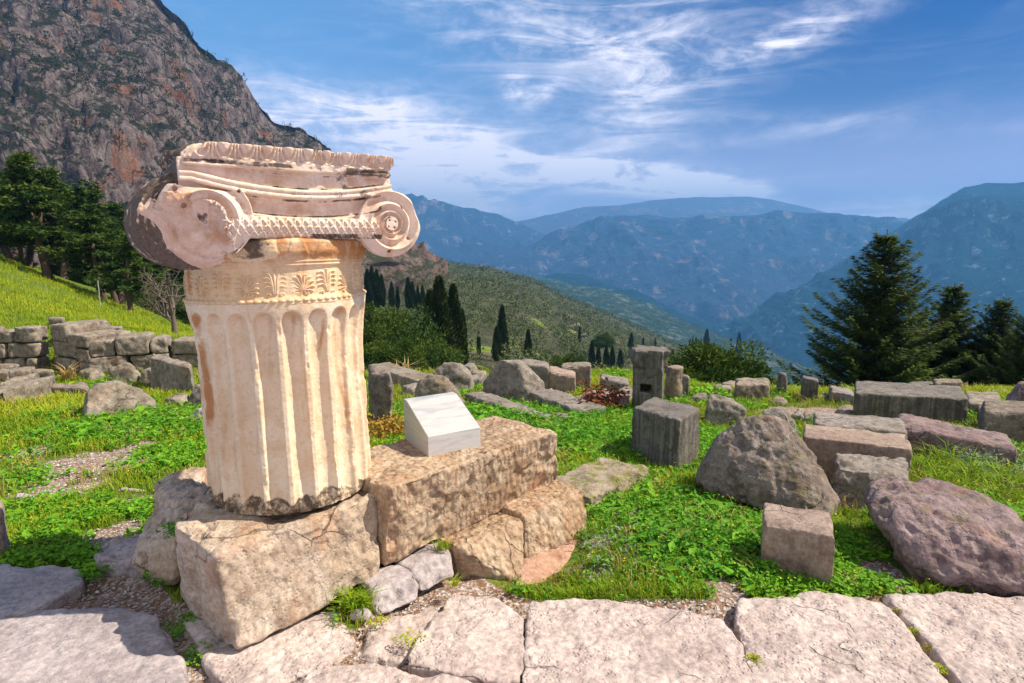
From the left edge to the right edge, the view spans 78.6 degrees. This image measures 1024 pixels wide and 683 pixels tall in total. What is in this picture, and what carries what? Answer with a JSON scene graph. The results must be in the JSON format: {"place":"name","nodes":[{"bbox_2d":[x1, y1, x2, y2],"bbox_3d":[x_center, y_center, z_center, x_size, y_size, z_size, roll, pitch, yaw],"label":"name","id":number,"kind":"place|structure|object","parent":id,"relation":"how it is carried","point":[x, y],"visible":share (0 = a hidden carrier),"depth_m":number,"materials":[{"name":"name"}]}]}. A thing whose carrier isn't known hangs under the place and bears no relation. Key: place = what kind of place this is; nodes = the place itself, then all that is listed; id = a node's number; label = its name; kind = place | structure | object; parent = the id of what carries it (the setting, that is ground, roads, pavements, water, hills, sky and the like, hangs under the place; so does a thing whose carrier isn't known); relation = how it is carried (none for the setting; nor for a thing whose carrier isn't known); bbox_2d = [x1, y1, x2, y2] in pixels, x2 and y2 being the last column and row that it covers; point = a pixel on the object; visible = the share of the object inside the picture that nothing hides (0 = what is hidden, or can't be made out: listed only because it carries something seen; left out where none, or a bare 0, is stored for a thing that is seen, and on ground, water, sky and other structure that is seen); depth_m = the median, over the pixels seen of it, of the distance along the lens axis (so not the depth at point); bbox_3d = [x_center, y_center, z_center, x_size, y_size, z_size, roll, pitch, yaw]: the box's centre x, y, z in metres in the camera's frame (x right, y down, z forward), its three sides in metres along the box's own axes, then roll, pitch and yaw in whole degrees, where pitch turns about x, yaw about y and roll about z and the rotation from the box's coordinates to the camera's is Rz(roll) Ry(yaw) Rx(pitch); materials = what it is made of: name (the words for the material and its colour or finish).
{"place":"outdoors","nodes":[
{"label":"outdoors","id":0,"kind":"place"},
{"bbox_2d":[0,0,330,265],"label":"cliff","id":1,"kind":"structure","parent":0,"point":[114,169],"depth_m":288.41,"materials":[{"name":"stone"}]},
{"bbox_2d":[0,0,327,257],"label":"cliff scrub","id":2,"kind":"object","parent":1,"relation":"on","point":[29,109],"visible":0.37,"depth_m":295.71,"materials":[{"name":"green plant"}]},
{"bbox_2d":[361,241,461,317],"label":"rocky spur","id":3,"kind":"structure","parent":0,"point":[418,260],"depth_m":255.15,"materials":[{"name":"stone"}]},
{"bbox_2d":[405,193,557,276],"bbox_3d":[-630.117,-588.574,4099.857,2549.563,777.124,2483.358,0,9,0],"label":"mountain","id":4,"kind":"structure","parent":0,"point":[449,232],"depth_m":3930.23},
{"bbox_2d":[0,260,1023,682],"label":"ground","id":5,"kind":"structure","parent":0,"point":[716,606],"depth_m":3.11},
{"bbox_2d":[4,357,33,366],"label":"wall stone","id":6,"kind":"object","parent":5,"relation":"on","point":[21,361],"visible":0.31,"depth_m":12.03,"materials":[{"name":"stone"}]},
{"bbox_2d":[8,341,48,357],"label":"wall stone","id":7,"kind":"object","parent":6,"relation":"on","point":[26,349],"visible":0.94,"depth_m":12.00,"materials":[{"name":"stone"}]},
{"bbox_2d":[14,325,47,342],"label":"wall stone","id":8,"kind":"object","parent":7,"relation":"on","point":[33,333],"visible":1,"depth_m":11.97,"materials":[{"name":"stone"}]},
{"bbox_2d":[2,376,53,402],"bbox_3d":[-7.129,0.754,9.254,0.283,0.330,0.953,2,9,14],"label":"fallen block","id":9,"kind":"object","parent":5,"relation":"on","point":[33,387],"depth_m":9.13,"materials":[{"name":"stone"}]},
{"bbox_2d":[0,151,79,278],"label":"pine tree","id":10,"kind":"object","parent":5,"relation":"on","point":[21,182],"visible":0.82,"depth_m":32.56,"materials":[{"name":"green plant"}]},
{"bbox_2d":[0,564,85,617],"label":"paving slab","id":11,"kind":"structure","parent":5,"relation":"on","point":[23,591],"depth_m":2.94,"materials":[{"name":"stone"}]},
{"bbox_2d":[0,165,90,280],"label":"pine tree","id":12,"kind":"object","parent":5,"relation":"on","point":[47,179],"visible":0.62,"depth_m":33.76,"materials":[{"name":"green plant"}]},
{"bbox_2d":[53,356,80,372],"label":"wall stone","id":13,"kind":"object","parent":5,"relation":"on","point":[64,361],"visible":0.21,"depth_m":12.11,"materials":[{"name":"stone"}]},
{"bbox_2d":[53,341,83,358],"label":"wall stone","id":14,"kind":"object","parent":13,"relation":"on","point":[66,349],"visible":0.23,"depth_m":12.04,"materials":[{"name":"stone"}]},
{"bbox_2d":[50,319,110,341],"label":"wall stone","id":15,"kind":"object","parent":14,"relation":"on","point":[60,332],"visible":0.73,"depth_m":12.18,"materials":[{"name":"stone"}]},
{"bbox_2d":[25,185,124,279],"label":"pine tree","id":16,"kind":"object","parent":5,"relation":"on","point":[79,200],"visible":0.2,"depth_m":47.15,"materials":[{"name":"green plant"}]},
{"bbox_2d":[34,202,124,301],"bbox_3d":[-23.434,-4.870,34.199,4.769,5.625,4.733,5,10,31],"label":"pine tree","id":17,"kind":"object","parent":5,"relation":"on","point":[74,241],"visible":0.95,"depth_m":34.10,"materials":[{"name":"green plant"}]},
{"bbox_2d":[80,361,88,369],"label":"wall stone","id":18,"kind":"object","parent":5,"relation":"on","point":[84,365],"visible":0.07,"depth_m":11.93,"materials":[{"name":"stone"}]},
{"bbox_2d":[77,348,94,361],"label":"wall stone","id":19,"kind":"object","parent":18,"relation":"on","point":[83,355],"visible":0.24,"depth_m":11.81,"materials":[{"name":"stone"}]},
{"bbox_2d":[67,329,130,347],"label":"wall stone","id":20,"kind":"object","parent":19,"relation":"on","point":[82,339],"visible":0.73,"depth_m":11.93,"materials":[{"name":"stone"}]},
{"bbox_2d":[46,209,139,302],"bbox_3d":[-23.892,-4.967,36.599,4.186,5.610,5.477,0,9,1],"label":"pine tree","id":21,"kind":"object","parent":5,"relation":"on","point":[86,266],"visible":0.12,"depth_m":35.96,"materials":[{"name":"green plant"}]},
{"bbox_2d":[0,607,188,682],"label":"paving slab","id":22,"kind":"structure","parent":5,"relation":"on","point":[100,645],"depth_m":2.50,"materials":[{"name":"stone"}]},
{"bbox_2d":[88,354,131,373],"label":"wall stone","id":23,"kind":"object","parent":5,"relation":"on","point":[103,364],"visible":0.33,"depth_m":11.86,"materials":[{"name":"stone"}]},
{"bbox_2d":[88,338,116,356],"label":"wall stone","id":24,"kind":"object","parent":23,"relation":"on","point":[102,348],"visible":0.66,"depth_m":11.83,"materials":[{"name":"stone"}]},
{"bbox_2d":[93,534,142,577],"bbox_3d":[-2.028,1.137,3.236,0.247,0.177,0.354,-4,10,-25],"label":"flat rock","id":25,"kind":"object","parent":5,"relation":"on","point":[116,553],"visible":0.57,"depth_m":3.18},
{"bbox_2d":[82,380,156,417],"bbox_3d":[-4.967,0.729,7.874,0.798,0.501,0.575,-8,12,-43],"label":"boulder","id":26,"kind":"object","parent":5,"relation":"on","point":[108,397],"visible":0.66,"depth_m":7.70,"materials":[{"name":"stone"}]},
{"bbox_2d":[108,362,140,384],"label":"tilted stone","id":27,"kind":"object","parent":5,"relation":"on","point":[126,372],"visible":0.61,"depth_m":11.00,"materials":[{"name":"stone"}]},
{"bbox_2d":[83,232,166,312],"bbox_3d":[-20.341,-3.532,32.879,3.894,4.598,3.946,-2,9,-12],"label":"pine tree","id":28,"kind":"object","parent":5,"relation":"on","point":[112,270],"visible":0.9,"depth_m":32.61,"materials":[{"name":"green plant"}]},
{"bbox_2d":[130,350,172,371],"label":"wall stone","id":29,"kind":"object","parent":5,"relation":"on","point":[140,362],"visible":0.39,"depth_m":12.06,"materials":[{"name":"stone"}]},
{"bbox_2d":[115,332,153,355],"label":"wall stone","id":30,"kind":"object","parent":29,"relation":"on","point":[134,343],"visible":0.9,"depth_m":11.94,"materials":[{"name":"stone"}]},
{"bbox_2d":[131,277,185,315],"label":"green bush","id":31,"kind":"object","parent":5,"relation":"on","point":[144,298],"visible":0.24,"depth_m":44.53,"materials":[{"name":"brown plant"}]},
{"bbox_2d":[135,268,185,334],"bbox_3d":[-9.217,-1.145,16.952,1.586,2.120,2.433,-6,11,-35],"label":"bare tree","id":32,"kind":"object","parent":5,"relation":"on","point":[171,304],"visible":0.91,"depth_m":16.93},
{"bbox_2d":[132,504,191,584],"bbox_3d":[-1.745,0.962,3.240,0.379,0.349,0.767,-4,10,-26],"label":"rough rock","id":33,"kind":"object","parent":5,"relation":"on","point":[155,552],"visible":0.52,"depth_m":2.96,"materials":[{"name":"beige stone"}]},
{"bbox_2d":[151,354,194,392],"bbox_3d":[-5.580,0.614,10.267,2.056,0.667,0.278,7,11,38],"label":"squared stone","id":34,"kind":"object","parent":5,"relation":"on","point":[176,373],"visible":0.67,"depth_m":10.02,"materials":[{"name":"stone"}]},
{"bbox_2d":[153,467,208,513],"bbox_3d":[-1.746,0.983,3.385,0.296,0.464,0.570,-6,11,-35],"label":"rough rock","id":35,"kind":"object","parent":5,"relation":"on","point":[177,489],"visible":0.28,"depth_m":3.36,"materials":[{"name":"beige stone"}]},
{"bbox_2d":[181,611,355,682],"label":"paving slab","id":36,"kind":"structure","parent":5,"relation":"on","point":[299,651],"depth_m":2.50,"materials":[{"name":"beige stone"}]},
{"bbox_2d":[175,490,379,648],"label":"base block","id":37,"kind":"structure","parent":5,"relation":"on","point":[246,580],"depth_m":2.65,"materials":[{"name":"beige stone"}]},
{"bbox_2d":[182,236,370,515],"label":"fluted column","id":38,"kind":"structure","parent":37,"relation":"on","point":[277,323],"depth_m":2.69,"materials":[{"name":"beige stone"}]},
{"bbox_2d":[124,142,419,269],"bbox_3d":[-1.074,-0.577,2.823,1.147,0.491,0.740,-6,10,-33],"label":"ionic capital","id":39,"kind":"object","parent":38,"relation":"on","point":[198,206],"visible":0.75,"depth_m":2.49,"materials":[{"name":"stone"}]},
{"bbox_2d":[322,582,389,615],"bbox_3d":[-0.690,1.121,2.747,0.338,0.110,0.261,6,10,32],"label":"green tuft","id":40,"kind":"object","parent":5,"relation":"on","point":[353,602],"visible":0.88,"depth_m":2.73,"materials":[{"name":"green plant"}]},
{"bbox_2d":[363,322,397,368],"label":"pine bush","id":41,"kind":"object","parent":5,"relation":"on","point":[373,335],"visible":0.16,"depth_m":29.53,"materials":[{"name":"green plant"}]},
{"bbox_2d":[368,366,393,426],"bbox_3d":[-1.485,0.659,7.105,0.551,0.724,0.231,7,11,37],"label":"dark stub","id":42,"kind":"object","parent":5,"relation":"on","point":[380,386],"visible":0.81,"depth_m":6.97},
{"bbox_2d":[367,410,404,438],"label":"orange weeds","id":43,"kind":"object","parent":5,"relation":"on","point":[385,426],"visible":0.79,"depth_m":6.44,"materials":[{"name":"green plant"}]},
{"bbox_2d":[303,661,471,682],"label":"paving slab","id":44,"kind":"structure","parent":5,"relation":"on","point":[324,672],"depth_m":2.31,"materials":[{"name":"beige stone"}]},
{"bbox_2d":[361,564,418,615],"bbox_3d":[-0.570,1.147,2.923,0.242,0.106,0.256,-5,10,-29],"label":"kerb stone","id":45,"kind":"object","parent":5,"relation":"on","point":[400,582],"visible":0.77,"depth_m":2.88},
{"bbox_2d":[359,608,437,666],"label":"paving slab","id":46,"kind":"structure","parent":5,"relation":"on","point":[380,646],"depth_m":2.61,"materials":[{"name":"beige stone"}]},
{"bbox_2d":[364,337,432,372],"bbox_3d":[-4.812,0.986,26.577,3.094,2.402,3.142,-2,9,-11],"label":"pine bush","id":47,"kind":"object","parent":5,"relation":"on","point":[401,350],"visible":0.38,"depth_m":26.20,"materials":[{"name":"green plant"}]},
{"bbox_2d":[368,362,428,385],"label":"long beam","id":48,"kind":"structure","parent":5,"relation":"on","point":[404,376],"depth_m":10.73,"materials":[{"name":"stone"}]},
{"bbox_2d":[363,300,443,355],"bbox_3d":[-7.989,0.110,36.546,6.491,5.039,6.591,7,11,38],"label":"pine bush","id":49,"kind":"object","parent":5,"relation":"on","point":[394,319],"visible":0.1,"depth_m":35.93,"materials":[{"name":"green plant"}]},
{"bbox_2d":[394,541,453,590],"bbox_3d":[-0.427,1.116,3.124,0.273,0.125,0.238,-9,12,-44],"label":"kerb stone","id":50,"kind":"object","parent":5,"relation":"on","point":[427,565],"visible":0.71,"depth_m":3.08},
{"bbox_2d":[396,302,463,362],"bbox_3d":[-6.398,0.216,38.184,6.858,5.319,6.679,0,9,2],"label":"green bush","id":51,"kind":"object","parent":5,"relation":"on","point":[428,328],"visible":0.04,"depth_m":38.50,"materials":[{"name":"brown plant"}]},
{"bbox_2d":[397,322,466,369],"bbox_3d":[-4.883,0.767,34.698,4.694,3.738,4.820,-4,9,-22],"label":"green bush","id":52,"kind":"object","parent":5,"relation":"on","point":[436,356],"visible":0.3,"depth_m":34.28,"materials":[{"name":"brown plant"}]},
{"bbox_2d":[414,374,464,404],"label":"boulder","id":53,"kind":"object","parent":5,"relation":"on","point":[430,384],"visible":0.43,"depth_m":8.19,"materials":[{"name":"stone"}]},
{"bbox_2d":[426,275,455,347],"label":"cypress tree","id":54,"kind":"object","parent":5,"relation":"on","point":[438,304],"visible":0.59,"depth_m":41.80,"materials":[{"name":"green plant"}]},
{"bbox_2d":[433,362,473,392],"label":"boulder","id":55,"kind":"object","parent":5,"relation":"on","point":[458,375],"visible":0.55,"depth_m":9.84,"materials":[{"name":"grey stone"}]},
{"bbox_2d":[443,283,466,363],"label":"cypress tree","id":56,"kind":"object","parent":5,"relation":"on","point":[456,314],"visible":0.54,"depth_m":42.90,"materials":[{"name":"green plant"}]},
{"bbox_2d":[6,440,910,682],"bbox_3d":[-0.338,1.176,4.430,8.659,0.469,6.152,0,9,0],"label":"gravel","id":57,"kind":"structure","parent":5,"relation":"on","point":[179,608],"depth_m":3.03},
{"bbox_2d":[408,593,524,682],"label":"paving slab","id":58,"kind":"structure","parent":5,"relation":"on","point":[472,639],"depth_m":2.51,"materials":[{"name":"beige stone"}]},
{"bbox_2d":[432,512,523,581],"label":"footing block","id":59,"kind":"structure","parent":5,"relation":"on","point":[491,546],"depth_m":3.25,"materials":[{"name":"beige stone"}]},
{"bbox_2d":[360,416,557,565],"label":"long block","id":60,"kind":"structure","parent":59,"relation":"on","point":[421,498],"depth_m":3.27,"materials":[{"name":"beige stone"}]},
{"bbox_2d":[404,392,479,455],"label":"marble plinth","id":61,"kind":"structure","parent":60,"relation":"on","point":[439,424],"depth_m":3.44,"materials":[{"name":"stone"}]},
{"bbox_2d":[464,391,553,418],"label":"leaning slab","id":62,"kind":"structure","parent":5,"relation":"on","point":[485,397],"depth_m":8.29,"materials":[{"name":"grey stone"}]},
{"bbox_2d":[0,365,1023,626],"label":"clover","id":63,"kind":"object","parent":5,"relation":"on","point":[750,569],"visible":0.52,"depth_m":4.02,"materials":[{"name":"green plant"}]},
{"bbox_2d":[0,254,1023,632],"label":"grass","id":64,"kind":"structure","parent":5,"relation":"on","point":[80,312],"depth_m":5.71,"materials":[{"name":"plant"}]},
{"bbox_2d":[0,360,1023,592],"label":"dry stalks","id":65,"kind":"object","parent":5,"relation":"on","point":[553,576],"visible":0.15,"depth_m":4.64,"materials":[{"name":"beige plant"}]},
{"bbox_2d":[483,360,544,401],"bbox_3d":[0.028,0.599,8.980,0.890,0.700,0.456,8,12,42],"label":"pointed block","id":66,"kind":"object","parent":5,"relation":"on","point":[518,379],"depth_m":8.78,"materials":[{"name":"grey stone"}]},
{"bbox_2d":[499,480,586,557],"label":"footing block","id":67,"kind":"structure","parent":5,"relation":"on","point":[551,514],"depth_m":3.60,"materials":[{"name":"beige stone"}]},
{"bbox_2d":[513,540,578,584],"bbox_3d":[0.147,1.220,3.431,0.648,0.086,0.394,-6,11,-35],"label":"mortar footing","id":68,"kind":"object","parent":5,"relation":"on","point":[536,567],"visible":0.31,"depth_m":3.39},
{"bbox_2d":[549,366,575,393],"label":"edge block","id":69,"kind":"object","parent":5,"relation":"on","point":[562,380],"depth_m":9.71,"materials":[{"name":"grey stone"}]},
{"bbox_2d":[529,388,605,414],"bbox_3d":[0.683,0.871,8.236,0.430,0.305,1.336,-4,10,-27],"label":"beam block","id":70,"kind":"object","parent":5,"relation":"on","point":[550,396],"depth_m":8.12,"materials":[{"name":"grey stone"}]},
{"bbox_2d":[561,362,590,388],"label":"edge block","id":71,"kind":"object","parent":5,"relation":"on","point":[582,370],"depth_m":10.16,"materials":[{"name":"stone"}]},
{"bbox_2d":[556,457,649,511],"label":"mossy block","id":72,"kind":"structure","parent":5,"relation":"on","point":[598,479],"depth_m":4.49,"materials":[{"name":"stone"}]},
{"bbox_2d":[574,377,635,410],"bbox_3d":[1.209,0.683,8.146,0.847,0.358,0.810,0,9,0],"label":"red bush","id":73,"kind":"object","parent":5,"relation":"on","point":[598,397],"visible":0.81,"depth_m":8.04,"materials":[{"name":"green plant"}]},
{"bbox_2d":[578,519,678,575],"bbox_3d":[0.696,1.141,3.445,0.656,0.122,0.671,0,9,0],"label":"silver fern","id":74,"kind":"object","parent":5,"relation":"on","point":[597,556],"visible":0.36,"depth_m":3.42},
{"bbox_2d":[522,598,760,682],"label":"paving slab","id":75,"kind":"structure","parent":5,"relation":"on","point":[574,640],"depth_m":2.49,"materials":[{"name":"beige stone"}]},
{"bbox_2d":[629,345,669,405],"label":"tall pillar","id":76,"kind":"structure","parent":5,"relation":"on","point":[650,364],"depth_m":7.94,"materials":[{"name":"grey stone"}]},
{"bbox_2d":[630,397,699,470],"bbox_3d":[1.343,0.826,5.511,0.452,0.551,0.846,-4,10,-27],"label":"grey cube","id":77,"kind":"object","parent":5,"relation":"on","point":[665,432],"visible":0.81,"depth_m":5.28,"materials":[{"name":"stone"}]},
{"bbox_2d":[664,365,682,400],"bbox_3d":[2.250,0.616,8.722,0.251,0.569,0.247,0,9,0],"label":"column stump","id":78,"kind":"object","parent":5,"relation":"on","point":[673,389],"visible":0.76,"depth_m":8.62,"materials":[{"name":"stone"}]},
{"bbox_2d":[704,394,746,425],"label":"boulder","id":79,"kind":"object","parent":5,"relation":"on","point":[720,410],"visible":0.79,"depth_m":7.21,"materials":[{"name":"grey stone"}]},
{"bbox_2d":[664,337,796,385],"bbox_3d":[4.706,0.966,14.641,3.888,2.124,3.948,-3,9,-19],"label":"pine bush","id":80,"kind":"object","parent":5,"relation":"on","point":[709,363],"visible":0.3,"depth_m":14.24,"materials":[{"name":"green plant"}]},
{"bbox_2d":[734,377,769,400],"bbox_3d":[3.550,0.732,9.274,0.649,0.347,0.505,0,9,0],"label":"edge block","id":81,"kind":"object","parent":5,"relation":"on","point":[758,388],"depth_m":9.05,"materials":[{"name":"stone"}]},
{"bbox_2d":[696,414,841,516],"bbox_3d":[1.810,0.833,4.390,0.947,0.653,0.917,6,11,34],"label":"boulder","id":82,"kind":"object","parent":5,"relation":"on","point":[756,461],"visible":0.89,"depth_m":4.15,"materials":[{"name":"stone"}]},
{"bbox_2d":[760,503,834,589],"bbox_3d":[1.435,1.040,3.174,0.448,0.357,0.285,9,12,44],"label":"square block","id":83,"kind":"object","parent":5,"relation":"on","point":[795,540],"depth_m":3.05,"materials":[{"name":"brown stone"}]},
{"bbox_2d":[733,591,947,682],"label":"paving slab","id":84,"kind":"structure","parent":5,"relation":"on","point":[813,637],"depth_m":2.51,"materials":[{"name":"beige stone"}]},
{"bbox_2d":[803,424,912,481],"bbox_3d":[2.607,0.915,4.787,0.732,0.426,0.389,4,9,22],"label":"stacked block","id":85,"kind":"object","parent":5,"relation":"on","point":[825,445],"depth_m":4.67,"materials":[{"name":"brown stone"}]},
{"bbox_2d":[813,412,906,439],"bbox_3d":[3.240,0.907,5.879,0.802,0.365,0.522,3,9,21],"label":"stacked block","id":86,"kind":"object","parent":5,"relation":"on","point":[876,424],"depth_m":5.79,"materials":[{"name":"grey stone"}]},
{"bbox_2d":[832,453,908,509],"bbox_3d":[2.452,0.972,4.271,0.611,0.350,0.438,1,9,9],"label":"carved fragment","id":87,"kind":"object","parent":5,"relation":"on","point":[854,475],"visible":0.57,"depth_m":4.11,"materials":[{"name":"grey stone"}]},
{"bbox_2d":[771,229,993,387],"bbox_3d":[11.173,-0.350,19.227,6.086,6.102,5.719,0,9,0],"label":"fir tree","id":88,"kind":"object","parent":5,"relation":"on","point":[884,358],"visible":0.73,"depth_m":18.66,"materials":[{"name":"plant"}]},
{"bbox_2d":[853,381,967,424],"bbox_3d":[4.729,0.755,7.480,1.442,0.422,0.716,1,9,9],"label":"long slab block","id":89,"kind":"object","parent":5,"relation":"on","point":[948,403],"depth_m":7.18,"materials":[{"name":"grey stone"}]},
{"bbox_2d":[864,476,1023,597],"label":"boulder","id":90,"kind":"object","parent":5,"relation":"on","point":[946,534],"visible":1,"depth_m":3.05,"materials":[{"name":"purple stone"}]},
{"bbox_2d":[882,591,1023,682],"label":"paving slab","id":91,"kind":"structure","parent":5,"relation":"on","point":[974,637],"depth_m":2.56,"materials":[{"name":"beige stone"}]},
{"bbox_2d":[903,284,1008,386],"bbox_3d":[15.259,0.540,21.259,5.115,5.063,4.889,-5,10,-30],"label":"fir tree","id":92,"kind":"object","parent":5,"relation":"on","point":[948,309],"visible":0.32,"depth_m":20.84,"materials":[{"name":"plant"}]},
{"bbox_2d":[897,413,1016,466],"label":"rough beam","id":93,"kind":"structure","parent":5,"relation":"on","point":[925,429],"depth_m":5.52,"materials":[{"name":"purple stone"}]},
{"bbox_2d":[910,434,1023,496],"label":"tall weeds","id":94,"kind":"object","parent":5,"relation":"on","point":[949,458],"visible":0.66,"depth_m":4.81,"materials":[{"name":"green plant"}]},
{"bbox_2d":[944,443,1023,476],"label":"silver fern","id":95,"kind":"object","parent":5,"relation":"on","point":[986,454],"visible":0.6,"depth_m":5.14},
{"bbox_2d":[947,296,1022,385],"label":"fir tree","id":96,"kind":"object","parent":5,"relation":"on","point":[998,322],"visible":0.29,"depth_m":20.07,"materials":[{"name":"plant"}]},
{"bbox_2d":[961,309,1023,386],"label":"fir tree","id":97,"kind":"object","parent":5,"relation":"on","point":[1015,366],"visible":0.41,"depth_m":18.42,"materials":[{"name":"plant"}]},
{"bbox_2d":[978,400,1023,442],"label":"moulded block","id":98,"kind":"object","parent":5,"relation":"on","point":[1006,417],"depth_m":6.07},
{"bbox_2d":[374,261,687,369],"bbox_3d":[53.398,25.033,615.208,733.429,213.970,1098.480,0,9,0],"label":"olive hillside","id":99,"kind":"structure","parent":0,"point":[488,333],"depth_m":199.16,"materials":[{"name":"plant"}]},
{"bbox_2d":[366,260,789,383],"bbox_3d":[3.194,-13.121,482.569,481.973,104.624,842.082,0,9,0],"label":"olive grove","id":100,"kind":"object","parent":99,"relation":"on","point":[614,334],"visible":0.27,"depth_m":215.83,"materials":[{"name":"green plant"}]},
{"bbox_2d":[161,0,1023,221],"label":"sky","id":101,"kind":"structure","parent":0,"point":[515,110],"materials":[{"name":"blue"}]},
{"bbox_2d":[543,272,711,330],"bbox_3d":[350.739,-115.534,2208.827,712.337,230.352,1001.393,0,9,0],"label":"dark knoll","id":102,"kind":"structure","parent":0,"point":[578,279],"depth_m":2239.96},
{"bbox_2d":[512,272,842,386],"bbox_3d":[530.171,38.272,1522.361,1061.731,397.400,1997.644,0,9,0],"label":"valley slope","id":103,"kind":"structure","parent":0,"point":[673,326],"depth_m":1170.60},
{"bbox_2d":[520,273,834,386],"bbox_3d":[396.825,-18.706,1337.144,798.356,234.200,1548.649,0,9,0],"label":"slope scrub","id":104,"kind":"object","parent":103,"relation":"on","point":[695,325],"visible":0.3,"depth_m":1180.59,"materials":[{"name":"green plant"}]},
{"bbox_2d":[516,210,905,324],"bbox_3d":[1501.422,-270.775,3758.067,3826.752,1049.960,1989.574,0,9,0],"label":"mountain","id":105,"kind":"structure","parent":0,"point":[713,270],"depth_m":3489.88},
{"bbox_2d":[517,197,909,234],"bbox_3d":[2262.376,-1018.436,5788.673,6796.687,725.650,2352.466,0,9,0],"label":"back mountain","id":106,"kind":"structure","parent":0,"point":[694,207],"depth_m":5913.35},
{"bbox_2d":[710,182,1023,378],"bbox_3d":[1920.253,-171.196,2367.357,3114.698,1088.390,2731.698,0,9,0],"label":"mountain","id":107,"kind":"structure","parent":0,"point":[971,238],"depth_m":2024.75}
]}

